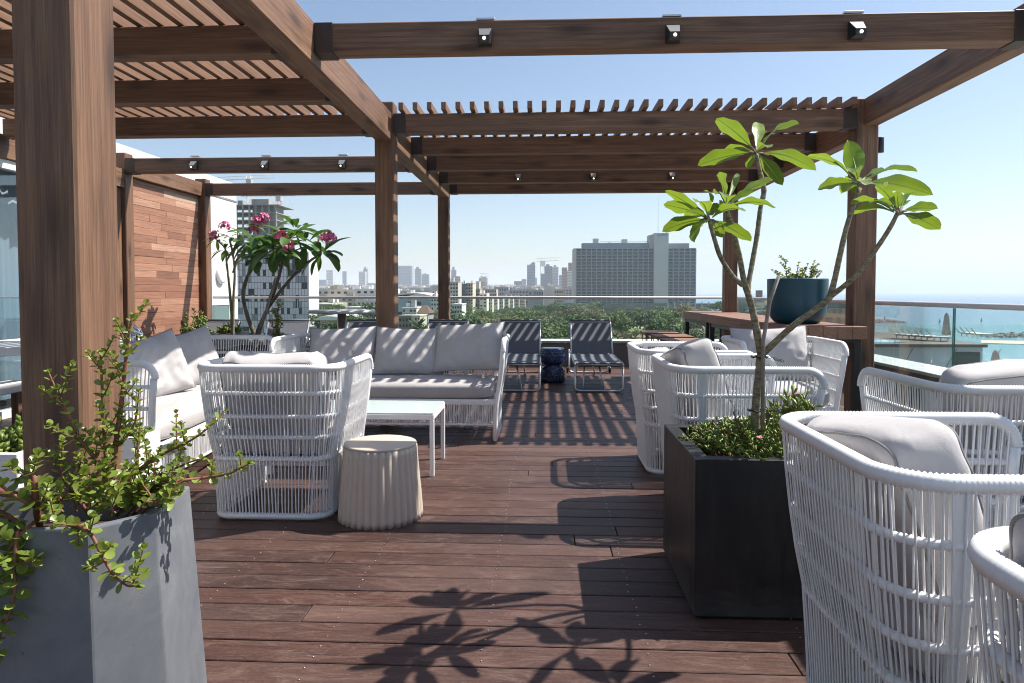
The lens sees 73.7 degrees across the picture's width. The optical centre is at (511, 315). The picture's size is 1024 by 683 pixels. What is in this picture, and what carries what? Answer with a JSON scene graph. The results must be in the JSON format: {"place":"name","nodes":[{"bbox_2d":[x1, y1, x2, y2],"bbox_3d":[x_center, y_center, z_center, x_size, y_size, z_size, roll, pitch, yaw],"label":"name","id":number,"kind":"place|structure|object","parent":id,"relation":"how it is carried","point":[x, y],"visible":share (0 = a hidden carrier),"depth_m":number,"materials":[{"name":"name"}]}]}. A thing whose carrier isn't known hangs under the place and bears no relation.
{"place":"outdoors","nodes":[
{"label":"outdoors","id":0,"kind":"place"},
{"bbox_2d":[0,338,139,355],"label":"dining table","id":1,"kind":"object","parent":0,"point":[9,347],"depth_m":5.31,"materials":[{"name":"white metal"}]},
{"bbox_2d":[6,143,237,407],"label":"white building wing","id":2,"kind":"structure","parent":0,"point":[223,208],"depth_m":11.50,"materials":[{"name":"white paint"}]},
{"bbox_2d":[212,302,229,318],"bbox_3d":[-4.919,0.254,11.445,0.019,0.970,0.870,0,2,3],"label":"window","id":3,"kind":"structure","parent":2,"relation":"in","point":[220,310],"depth_m":11.51,"materials":[{"name":"teal glass"}]},
{"bbox_2d":[216,266,226,283],"bbox_3d":[-4.890,-0.689,11.505,0.066,0.300,0.300,0,2,3],"label":"round wall lamp","id":4,"kind":"object","parent":2,"relation":"attached to","point":[221,275],"visible":1,"depth_m":11.44,"materials":[{"name":"white metal"}]},
{"bbox_2d":[121,325,143,341],"bbox_3d":[-3.313,0.532,5.935,0.248,0.910,0.080,0,2,3],"label":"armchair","id":5,"kind":"object","parent":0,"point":[135,332],"visible":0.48,"depth_m":5.90,"materials":[{"name":"white fabric"}]},
{"bbox_2d":[236,199,294,253],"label":"unfinished block","id":6,"kind":"structure","parent":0,"point":[272,208],"depth_m":266.35,"materials":[{"name":"grey concrete"}]},
{"bbox_2d":[237,249,318,334],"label":"chequered tower","id":7,"kind":"structure","parent":0,"point":[305,283],"depth_m":172.95,"materials":[{"name":"grey"}]},
{"bbox_2d":[314,314,362,328],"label":"pavilion","id":8,"kind":"structure","parent":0,"point":[329,318],"depth_m":152.15,"materials":[{"name":"grey"}]},
{"bbox_2d":[360,303,375,318],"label":"park tree","id":9,"kind":"object","parent":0,"point":[369,306],"visible":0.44,"depth_m":230.20,"materials":[{"name":"green plant"}]},
{"bbox_2d":[398,292,437,326],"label":"office building","id":10,"kind":"structure","parent":0,"point":[403,302],"depth_m":332.65,"materials":[{"name":"grey concrete"}]},
{"bbox_2d":[451,299,466,315],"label":"apartment building","id":11,"kind":"structure","parent":0,"point":[459,306],"depth_m":216.16,"materials":[{"name":"grey concrete"}]},
{"bbox_2d":[529,287,543,308],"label":"apartment building","id":12,"kind":"structure","parent":0,"point":[538,292],"depth_m":639.48,"materials":[{"name":"grey concrete"}]},
{"bbox_2d":[544,283,554,305],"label":"apartment building","id":13,"kind":"structure","parent":0,"point":[549,289],"depth_m":618.83,"materials":[{"name":"white concrete"}]},
{"bbox_2d":[116,0,1023,292],"label":"sky","id":14,"kind":"structure","parent":0,"point":[965,142],"materials":[{"name":"blue"}]},
{"bbox_2d":[696,293,1023,361],"bbox_3d":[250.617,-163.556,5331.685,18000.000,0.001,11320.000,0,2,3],"label":"sea","id":15,"kind":"structure","parent":0,"point":[921,319],"depth_m":765.81,"materials":[{"name":"liquid"}]},
{"bbox_2d":[976,332,1023,337],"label":"breakwater","id":16,"kind":"object","parent":15,"relation":"in","point":[1010,334],"visible":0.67,"depth_m":422.11,"materials":[{"name":"grey stone"}]},
{"bbox_2d":[981,340,1023,343],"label":"beach","id":17,"kind":"structure","parent":0,"point":[1001,342],"depth_m":373.24,"materials":[{"name":"beige sand"}]},
{"bbox_3d":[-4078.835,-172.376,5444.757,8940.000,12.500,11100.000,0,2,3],"label":"land","id":18,"kind":"structure","parent":0,"visible":0},
{"bbox_2d":[217,174,275,253],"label":"tower crane","id":19,"kind":"object","parent":18,"relation":"on","point":[249,180],"visible":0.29,"depth_m":424.84,"materials":[{"name":"grey metal"}]},
{"bbox_2d":[319,285,349,301],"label":"city block","id":20,"kind":"structure","parent":18,"relation":"on","point":[336,290],"depth_m":466.51,"materials":[{"name":"grey concrete"}]},
{"bbox_2d":[355,285,399,304],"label":"city block","id":21,"kind":"structure","parent":18,"relation":"on","point":[368,290],"depth_m":438.41,"materials":[{"name":"grey concrete"}]},
{"bbox_2d":[398,266,413,285],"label":"building","id":22,"kind":"structure","parent":18,"relation":"on","point":[405,275],"depth_m":2618.51,"materials":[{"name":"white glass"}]},
{"bbox_2d":[398,314,415,328],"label":"apartment building","id":23,"kind":"structure","parent":18,"relation":"on","point":[404,322],"depth_m":196.84,"materials":[{"name":"grey"}]},
{"bbox_2d":[402,300,420,314],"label":"apartment building","id":24,"kind":"structure","parent":18,"relation":"on","point":[411,308],"depth_m":232.05,"materials":[{"name":"grey concrete"}]},
{"bbox_2d":[411,314,427,328],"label":"apartment building","id":25,"kind":"structure","parent":18,"relation":"on","point":[416,318],"depth_m":191.67,"materials":[{"name":"grey"}]},
{"bbox_2d":[417,305,433,322],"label":"tiled house","id":26,"kind":"structure","parent":18,"relation":"on","point":[426,309],"depth_m":218.68,"materials":[{"name":"brown tile"}]},
{"bbox_2d":[450,277,462,311],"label":"apartment building","id":27,"kind":"structure","parent":18,"relation":"on","point":[455,288],"depth_m":331.59,"materials":[{"name":"grey concrete"}]},
{"bbox_2d":[433,310,488,324],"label":"park tree","id":28,"kind":"object","parent":18,"relation":"on","point":[461,316],"visible":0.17,"depth_m":154.25,"materials":[{"name":"green plant"}]},
{"bbox_2d":[451,305,488,317],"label":"park tree","id":29,"kind":"object","parent":18,"relation":"on","point":[477,312],"visible":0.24,"depth_m":272.16,"materials":[{"name":"green plant"}]},
{"bbox_2d":[466,280,475,311],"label":"apartment building","id":30,"kind":"structure","parent":18,"relation":"on","point":[471,289],"depth_m":351.32,"materials":[{"name":"grey concrete"}]},
{"bbox_2d":[479,290,488,310],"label":"apartment building","id":31,"kind":"structure","parent":18,"relation":"on","point":[484,304],"depth_m":366.12,"materials":[{"name":"grey concrete"}]},
{"bbox_2d":[507,288,528,306],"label":"city block","id":32,"kind":"structure","parent":18,"relation":"on","point":[513,292],"depth_m":668.17,"materials":[{"name":"grey concrete"}]},
{"bbox_2d":[527,262,536,285],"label":"skyscraper","id":33,"kind":"structure","parent":18,"relation":"on","point":[531,280],"depth_m":1597.31,"materials":[{"name":"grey glass"}]},
{"bbox_2d":[544,264,551,285],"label":"skyscraper","id":34,"kind":"structure","parent":18,"relation":"on","point":[547,273],"depth_m":1495.70,"materials":[{"name":"grey"}]},
{"bbox_2d":[541,327,568,338],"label":"park tree","id":35,"kind":"object","parent":18,"relation":"on","point":[553,333],"visible":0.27,"depth_m":130.73,"materials":[{"name":"green plant"}]},
{"bbox_2d":[541,323,568,338],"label":"park tree","id":36,"kind":"object","parent":18,"relation":"on","point":[563,331],"visible":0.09,"depth_m":140.61,"materials":[{"name":"green plant"}]},
{"bbox_2d":[543,314,593,337],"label":"park tree","id":37,"kind":"object","parent":18,"relation":"on","point":[565,325],"visible":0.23,"depth_m":167.93,"materials":[{"name":"green plant"}]},
{"bbox_2d":[561,306,589,318],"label":"park tree","id":38,"kind":"object","parent":18,"relation":"on","point":[573,310],"visible":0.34,"depth_m":262.59,"materials":[{"name":"green plant"}]},
{"bbox_2d":[577,308,607,318],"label":"park tree","id":39,"kind":"object","parent":18,"relation":"on","point":[594,314],"visible":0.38,"depth_m":244.95,"materials":[{"name":"green plant"}]},
{"bbox_2d":[602,313,632,338],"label":"park tree","id":40,"kind":"object","parent":18,"relation":"on","point":[617,320],"visible":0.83,"depth_m":207.13,"materials":[{"name":"green plant"}]},
{"bbox_2d":[617,331,650,338],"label":"park tree","id":41,"kind":"object","parent":18,"relation":"on","point":[637,335],"visible":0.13,"depth_m":120.62,"materials":[{"name":"green plant"}]},
{"bbox_2d":[562,233,714,312],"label":"hotel","id":42,"kind":"structure","parent":18,"relation":"on","point":[657,264],"depth_m":515.76,"materials":[{"name":"concrete"}]},
{"bbox_2d":[620,310,660,330],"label":"park tree","id":43,"kind":"object","parent":18,"relation":"on","point":[639,318],"visible":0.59,"depth_m":218.36,"materials":[{"name":"green plant"}]},
{"bbox_2d":[655,310,681,324],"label":"park tree","id":44,"kind":"object","parent":18,"relation":"on","point":[671,316],"visible":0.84,"depth_m":285.90,"materials":[{"name":"green plant"}]},
{"bbox_2d":[643,321,702,337],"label":"park tree","id":45,"kind":"object","parent":18,"relation":"on","point":[657,326],"visible":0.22,"depth_m":129.42,"materials":[{"name":"green plant"}]},
{"bbox_2d":[673,303,695,320],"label":"park tree","id":46,"kind":"object","parent":18,"relation":"on","point":[685,307],"visible":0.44,"depth_m":325.31,"materials":[{"name":"green plant"}]},
{"bbox_2d":[737,290,766,314],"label":"louvre building","id":47,"kind":"structure","parent":18,"relation":"on","point":[760,306],"depth_m":118.21,"materials":[{"name":"stone"}]},
{"bbox_2d":[821,299,845,323],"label":"beach building","id":48,"kind":"structure","parent":18,"relation":"on","point":[835,312],"depth_m":93.10,"materials":[{"name":"beige stone"}]},
{"bbox_2d":[874,332,1000,367],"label":"terrace building","id":49,"kind":"structure","parent":18,"relation":"on","point":[936,352],"depth_m":73.67,"materials":[{"name":"white"}]},
{"bbox_2d":[941,313,951,338],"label":"closed umbrella","id":50,"kind":"object","parent":49,"relation":"on","point":[946,330],"visible":0.99,"depth_m":77.61,"materials":[{"name":"beige fabric"}]},
{"bbox_2d":[953,352,979,365],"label":"window","id":51,"kind":"structure","parent":49,"relation":"in","point":[961,358],"depth_m":73.38,"materials":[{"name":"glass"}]},
{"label":"deck base","id":52,"kind":"structure","parent":0,"visible":0},
{"bbox_2d":[0,366,991,682],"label":"deck","id":53,"kind":"structure","parent":52,"relation":"on","point":[416,606],"depth_m":2.87,"materials":[{"name":"brown wood"}]},
{"bbox_2d":[0,380,21,425],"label":"bench","id":54,"kind":"object","parent":53,"relation":"on","point":[13,388],"visible":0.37,"depth_m":5.16,"materials":[{"name":"white"}]},
{"bbox_2d":[0,450,23,487],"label":"box planter","id":55,"kind":"object","parent":53,"relation":"on","point":[5,457],"visible":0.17,"depth_m":2.86,"materials":[{"name":"white concrete"}]},
{"bbox_2d":[0,414,22,452],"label":"planter succulent","id":56,"kind":"object","parent":55,"relation":"on","point":[11,437],"visible":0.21,"depth_m":3.00,"materials":[{"name":"green plant"}]},
{"bbox_2d":[0,117,123,419],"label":"sliding door","id":57,"kind":"structure","parent":53,"relation":"on","point":[10,367],"depth_m":7.01,"materials":[{"name":"clear glass"}]},
{"bbox_2d":[0,485,206,682],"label":"concrete planter","id":58,"kind":"object","parent":53,"relation":"on","point":[77,626],"visible":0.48,"depth_m":1.48,"materials":[{"name":"concrete"}]},
{"bbox_2d":[0,299,254,662],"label":"jade plant","id":59,"kind":"object","parent":58,"relation":"in","point":[140,491],"visible":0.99,"depth_m":1.55,"materials":[{"name":"green plant"}]},
{"bbox_2d":[122,430,160,481],"bbox_3d":[-1.754,0.816,3.177,0.150,0.540,0.180,0,2,3],"label":"box planter","id":60,"kind":"object","parent":53,"relation":"on","point":[153,437],"visible":0.11,"depth_m":3.12,"materials":[{"name":"white concrete"}]},
{"bbox_2d":[120,325,272,476],"bbox_3d":[-2.339,0.556,4.757,0.770,0.926,2.176,0,2,-2],"label":"rope sofa","id":61,"kind":"object","parent":53,"relation":"on","point":[162,368],"visible":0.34,"depth_m":4.57,"materials":[{"name":"white fabric"}]},
{"bbox_2d":[175,331,248,348],"bbox_3d":[-4.200,0.564,9.083,0.640,0.620,1.800,0,2,3],"label":"box planter","id":62,"kind":"object","parent":53,"relation":"on","point":[240,341],"visible":0.11,"depth_m":9.43,"materials":[{"name":"soil"}]},
{"bbox_2d":[179,308,214,334],"bbox_3d":[-4.089,0.098,8.819,0.408,0.414,0.360,0,2,3],"label":"box shrub","id":63,"kind":"object","parent":62,"relation":"in","point":[198,322],"visible":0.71,"depth_m":8.79,"materials":[{"name":"green plant"}]},
{"bbox_2d":[205,221,252,340],"bbox_3d":[-3.756,-0.464,9.070,0.661,1.604,0.370,0,2,-7],"label":"young frangipani","id":64,"kind":"object","parent":62,"relation":"in","point":[213,236],"visible":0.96,"depth_m":9.06,"materials":[{"name":"green plant"}]},
{"bbox_2d":[216,322,242,334],"bbox_3d":[-3.992,0.179,9.680,0.328,0.191,0.370,0,2,3],"label":"box shrub","id":65,"kind":"object","parent":62,"relation":"in","point":[224,329],"visible":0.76,"depth_m":9.63,"materials":[{"name":"green plant"}]},
{"bbox_2d":[202,319,239,334],"bbox_3d":[-4.159,0.464,9.286,0.648,0.804,1.956,0,2,-7],"label":"sun lounger","id":66,"kind":"object","parent":53,"relation":"on","point":[213,323],"visible":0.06,"depth_m":9.83,"materials":[{"name":"grey"}]},
{"bbox_2d":[216,345,309,357],"bbox_3d":[-2.678,0.635,7.381,0.840,0.600,0.600,0,2,3],"label":"box planter","id":67,"kind":"object","parent":53,"relation":"on","point":[247,349],"visible":0.15,"depth_m":7.43,"materials":[{"name":"soil"}]},
{"bbox_2d":[257,278,276,341],"bbox_3d":[-2.597,-0.064,7.212,0.245,0.674,0.032,0,2,3],"label":"wooden stake","id":68,"kind":"object","parent":67,"relation":"in","point":[267,306],"visible":0.83,"depth_m":7.20,"materials":[{"name":"brown wood"}]},
{"bbox_2d":[268,299,283,337],"bbox_3d":[-2.427,0.097,7.032,0.167,0.540,0.260,-1,2,-15],"label":"slender jade plant","id":69,"kind":"object","parent":67,"relation":"in","point":[277,327],"visible":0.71,"depth_m":7.02,"materials":[{"name":"green plant"}]},
{"bbox_2d":[225,212,350,347],"bbox_3d":[-2.430,-0.387,7.271,0.979,1.472,1.473,-2,3,-37],"label":"pink frangipani","id":70,"kind":"object","parent":67,"relation":"in","point":[260,245],"visible":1,"depth_m":7.18,"materials":[{"name":"green plant"}]},
{"bbox_2d":[197,350,373,519],"bbox_3d":[-1.248,0.615,3.833,0.776,0.874,0.770,0,2,3],"label":"rope armchair","id":71,"kind":"object","parent":53,"relation":"on","point":[278,413],"visible":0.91,"depth_m":3.54,"materials":[{"name":"white fabric"}]},
{"bbox_2d":[263,319,309,344],"bbox_3d":[-3.143,0.466,9.241,0.648,0.804,1.956,0,2,-6],"label":"sun lounger","id":72,"kind":"object","parent":53,"relation":"on","point":[292,326],"visible":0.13,"depth_m":9.75,"materials":[{"name":"grey"}]},
{"bbox_2d":[307,309,374,328],"bbox_3d":[-1.921,0.428,7.719,0.744,0.990,0.744,0,2,3],"label":"bistro table","id":73,"kind":"object","parent":53,"relation":"on","point":[341,318],"visible":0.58,"depth_m":7.50,"materials":[{"name":"grey"}]},
{"bbox_2d":[268,400,444,476],"bbox_3d":[-1.043,0.825,4.687,1.100,0.415,0.500,0,2,3],"label":"coffee table","id":74,"kind":"object","parent":53,"relation":"on","point":[430,411],"visible":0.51,"depth_m":4.50,"materials":[{"name":"white metal"}]},
{"bbox_2d":[346,319,375,346],"bbox_3d":[-2.071,0.466,9.231,0.648,0.804,1.956,0,2,0],"label":"sun lounger","id":75,"kind":"object","parent":53,"relation":"on","point":[355,323],"visible":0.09,"depth_m":9.79,"materials":[{"name":"grey"}]},
{"bbox_2d":[337,435,423,530],"bbox_3d":[-0.701,0.870,3.646,0.453,0.399,0.451,0,2,3],"label":"fluted stool","id":76,"kind":"object","parent":53,"relation":"on","point":[380,484],"visible":1,"depth_m":3.48,"materials":[{"name":"beige plastic"}]},
{"bbox_2d":[269,321,509,441],"bbox_3d":[-0.976,0.517,5.768,1.896,0.931,0.770,0,2,3],"label":"rope sofa","id":77,"kind":"object","parent":53,"relation":"on","point":[411,364],"visible":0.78,"depth_m":5.79,"materials":[{"name":"white fabric"}]},
{"bbox_2d":[427,319,474,373],"bbox_3d":[-0.957,0.468,9.179,0.648,0.804,1.956,0,2,5],"label":"sun lounger","id":78,"kind":"object","parent":53,"relation":"on","point":[432,323],"visible":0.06,"depth_m":9.74,"materials":[{"name":"grey"}]},
{"bbox_2d":[249,338,718,365],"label":"parapet wall","id":79,"kind":"structure","parent":53,"relation":"on","point":[620,349],"depth_m":10.98,"materials":[{"name":"white concrete"}]},
{"bbox_2d":[212,296,721,341],"bbox_3d":[-0.683,0.064,11.004,8.444,0.760,0.041,0,2,3],"label":"glass railing","id":80,"kind":"object","parent":79,"relation":"on","point":[483,297],"visible":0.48,"depth_m":10.96,"materials":[{"name":"grey"}]},
{"bbox_2d":[201,392,800,679],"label":"deck screws","id":81,"kind":"object","parent":53,"relation":"on","point":[497,556],"visible":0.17,"depth_m":2.96,"materials":[{"name":"metal"}]},
{"bbox_2d":[0,0,1023,486],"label":"pergola","id":82,"kind":"object","parent":53,"relation":"on","point":[84,84],"visible":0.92,"depth_m":4.39,"materials":[{"name":"brown wood"}]},
{"bbox_2d":[133,179,199,337],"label":"cladding wall","id":83,"kind":"structure","parent":82,"relation":"attached to","point":[166,245],"depth_m":9.20,"materials":[{"name":"brown wood"}]},
{"bbox_2d":[476,17,494,46],"bbox_3d":[-0.157,-1.667,3.989,0.110,0.172,0.146,0,2,3],"label":"spotlight","id":84,"kind":"object","parent":82,"relation":"attached to","point":[484,36],"visible":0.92,"depth_m":3.96,"materials":[{"name":"black plastic"}]},
{"bbox_2d":[662,14,681,42],"bbox_3d":[0.928,-1.665,3.938,0.110,0.172,0.146,0,2,3],"label":"spotlight","id":85,"kind":"object","parent":82,"relation":"attached to","point":[672,33],"visible":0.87,"depth_m":3.92,"materials":[{"name":"black plastic"}]},
{"bbox_2d":[842,10,866,39],"bbox_3d":[1.960,-1.663,3.889,0.110,0.172,0.146,0,2,3],"label":"spotlight","id":86,"kind":"object","parent":82,"relation":"attached to","point":[857,30],"visible":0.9,"depth_m":3.87,"materials":[{"name":"black plastic"}]},
{"bbox_2d":[491,319,542,391],"bbox_3d":[0.093,0.470,9.131,0.648,0.804,1.956,0,2,3],"label":"sun lounger","id":87,"kind":"object","parent":53,"relation":"on","point":[524,346],"visible":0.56,"depth_m":9.47,"materials":[{"name":"grey"}]},
{"bbox_2d":[540,347,564,382],"bbox_3d":[0.540,0.648,9.064,0.337,0.453,0.339,0,2,3],"label":"ceramic stool","id":88,"kind":"object","parent":53,"relation":"on","point":[552,361],"visible":0.94,"depth_m":8.94,"materials":[{"name":"blue ceramic"}]},
{"bbox_2d":[566,319,623,391],"bbox_3d":[1.081,0.471,9.084,0.648,0.804,1.956,0,2,3],"label":"sun lounger","id":89,"kind":"object","parent":53,"relation":"on","point":[589,336],"visible":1,"depth_m":9.42,"materials":[{"name":"fabric"}]},
{"bbox_2d":[640,331,679,348],"bbox_3d":[2.046,0.541,9.490,0.460,0.643,0.498,0,2,3],"label":"wooden stool","id":90,"kind":"object","parent":53,"relation":"on","point":[647,333],"visible":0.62,"depth_m":9.29,"materials":[{"name":"brown wood"}]},
{"bbox_2d":[650,334,693,347],"bbox_3d":[2.041,0.568,8.740,0.460,0.643,0.498,0,2,3],"label":"wooden stool","id":91,"kind":"object","parent":53,"relation":"on","point":[656,336],"visible":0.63,"depth_m":8.62,"materials":[{"name":"brown wood"}]},
{"bbox_2d":[627,341,755,474],"bbox_3d":[1.202,0.610,4.694,0.770,0.821,0.776,0,2,3],"label":"rope armchair","id":92,"kind":"object","parent":53,"relation":"on","point":[643,388],"visible":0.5,"depth_m":4.49,"materials":[{"name":"white plastic"}]},
{"bbox_2d":[683,311,746,349],"bbox_3d":[2.900,0.400,9.748,0.608,0.900,1.535,0,2,3],"label":"bar table","id":93,"kind":"object","parent":53,"relation":"on","point":[698,317],"visible":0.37,"depth_m":9.69,"materials":[{"name":"brown wood"}]},
{"bbox_2d":[663,424,812,618],"bbox_3d":[1.006,0.804,2.796,0.650,0.592,0.650,0,2,3],"label":"black planter","id":94,"kind":"object","parent":53,"relation":"on","point":[728,546],"visible":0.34,"depth_m":2.48,"materials":[{"name":"black metal"}]},
{"bbox_2d":[677,405,807,460],"bbox_3d":[1.027,0.471,2.780,0.652,0.183,0.635,-1,2,-20],"label":"sedum","id":95,"kind":"object","parent":94,"relation":"in","point":[725,436],"visible":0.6,"depth_m":2.71,"materials":[{"name":"green plant"}]},
{"bbox_2d":[761,275,780,434],"bbox_3d":[1.035,0.164,2.734,0.069,0.654,0.031,1,2,25],"label":"trunk","id":96,"kind":"object","parent":94,"relation":"in","point":[768,309],"visible":0.84,"depth_m":2.73,"materials":[{"name":"brown plant"}]},
{"bbox_2d":[765,382,822,419],"bbox_3d":[1.212,0.424,2.959,0.247,0.262,0.242,1,2,16],"label":"ice plant","id":97,"kind":"object","parent":94,"relation":"in","point":[803,404],"visible":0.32,"depth_m":2.91,"materials":[{"name":"green plant"}]},
{"bbox_2d":[662,117,941,435],"bbox_3d":[1.117,-0.187,2.633,0.908,1.374,1.020,1,2,29],"label":"frangipani tree","id":98,"kind":"object","parent":94,"relation":"in","point":[853,162],"visible":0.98,"depth_m":2.67,"materials":[{"name":"green plant"}]},
{"bbox_2d":[707,314,770,341],"bbox_3d":[2.826,0.456,8.191,0.608,0.900,1.575,0,2,3],"label":"bar table","id":99,"kind":"object","parent":53,"relation":"on","point":[723,321],"visible":0.33,"depth_m":8.32,"materials":[{"name":"brown wood"}]},
{"bbox_2d":[651,338,828,462],"bbox_3d":[1.187,0.581,3.742,0.770,0.948,0.776,0,2,3],"label":"rope armchair","id":100,"kind":"object","parent":53,"relation":"on","point":[691,379],"visible":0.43,"depth_m":3.46,"materials":[{"name":"white fabric"}]},
{"bbox_2d":[721,325,848,411],"bbox_3d":[2.105,0.539,5.399,0.776,0.912,0.770,0,2,3],"label":"rope armchair","id":101,"kind":"object","parent":53,"relation":"on","point":[791,349],"visible":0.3,"depth_m":5.46,"materials":[{"name":"white fabric"}]},
{"bbox_2d":[741,319,866,411],"bbox_3d":[2.752,0.512,6.616,0.608,0.900,1.570,0,2,3],"label":"bar table","id":102,"kind":"object","parent":53,"relation":"on","point":[853,336],"visible":0.3,"depth_m":5.88,"materials":[{"name":"brown wood"}]},
{"bbox_2d":[767,278,828,323],"bbox_3d":[2.673,-0.140,6.401,0.536,0.417,0.536,0,2,3],"label":"blue pot","id":103,"kind":"object","parent":102,"relation":"on","point":[793,299],"visible":0.86,"depth_m":6.18,"materials":[{"name":"ceramic"}]},
{"bbox_2d":[771,255,821,277],"bbox_3d":[2.706,-0.431,6.398,0.447,0.283,0.372,-1,2,-34],"label":"pot succulent","id":104,"kind":"object","parent":103,"relation":"on","point":[813,272],"visible":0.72,"depth_m":6.37,"materials":[{"name":"green plant"}]},
{"bbox_2d":[807,343,946,411],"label":"parapet wall","id":105,"kind":"structure","parent":53,"relation":"on","point":[929,372],"depth_m":7.27,"materials":[{"name":"white concrete"}]},
{"bbox_2d":[737,297,1023,365],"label":"glass railing","id":106,"kind":"object","parent":53,"relation":"on","point":[991,306],"visible":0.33,"depth_m":5.07,"materials":[{"name":"grey"}]},
{"bbox_2d":[779,410,1023,682],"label":"rope armchair","id":107,"kind":"object","parent":53,"relation":"on","point":[895,523],"visible":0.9,"depth_m":1.54,"materials":[{"name":"white fabric"}]},
{"bbox_2d":[857,359,1023,527],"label":"rope armchair","id":108,"kind":"object","parent":53,"relation":"on","point":[994,386],"visible":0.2,"depth_m":2.78,"materials":[{"name":"white"}]},
{"bbox_2d":[967,506,1023,682],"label":"rope armchair","id":109,"kind":"object","parent":53,"relation":"on","point":[988,550],"visible":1,"depth_m":0.97,"materials":[{"name":"white fabric"}]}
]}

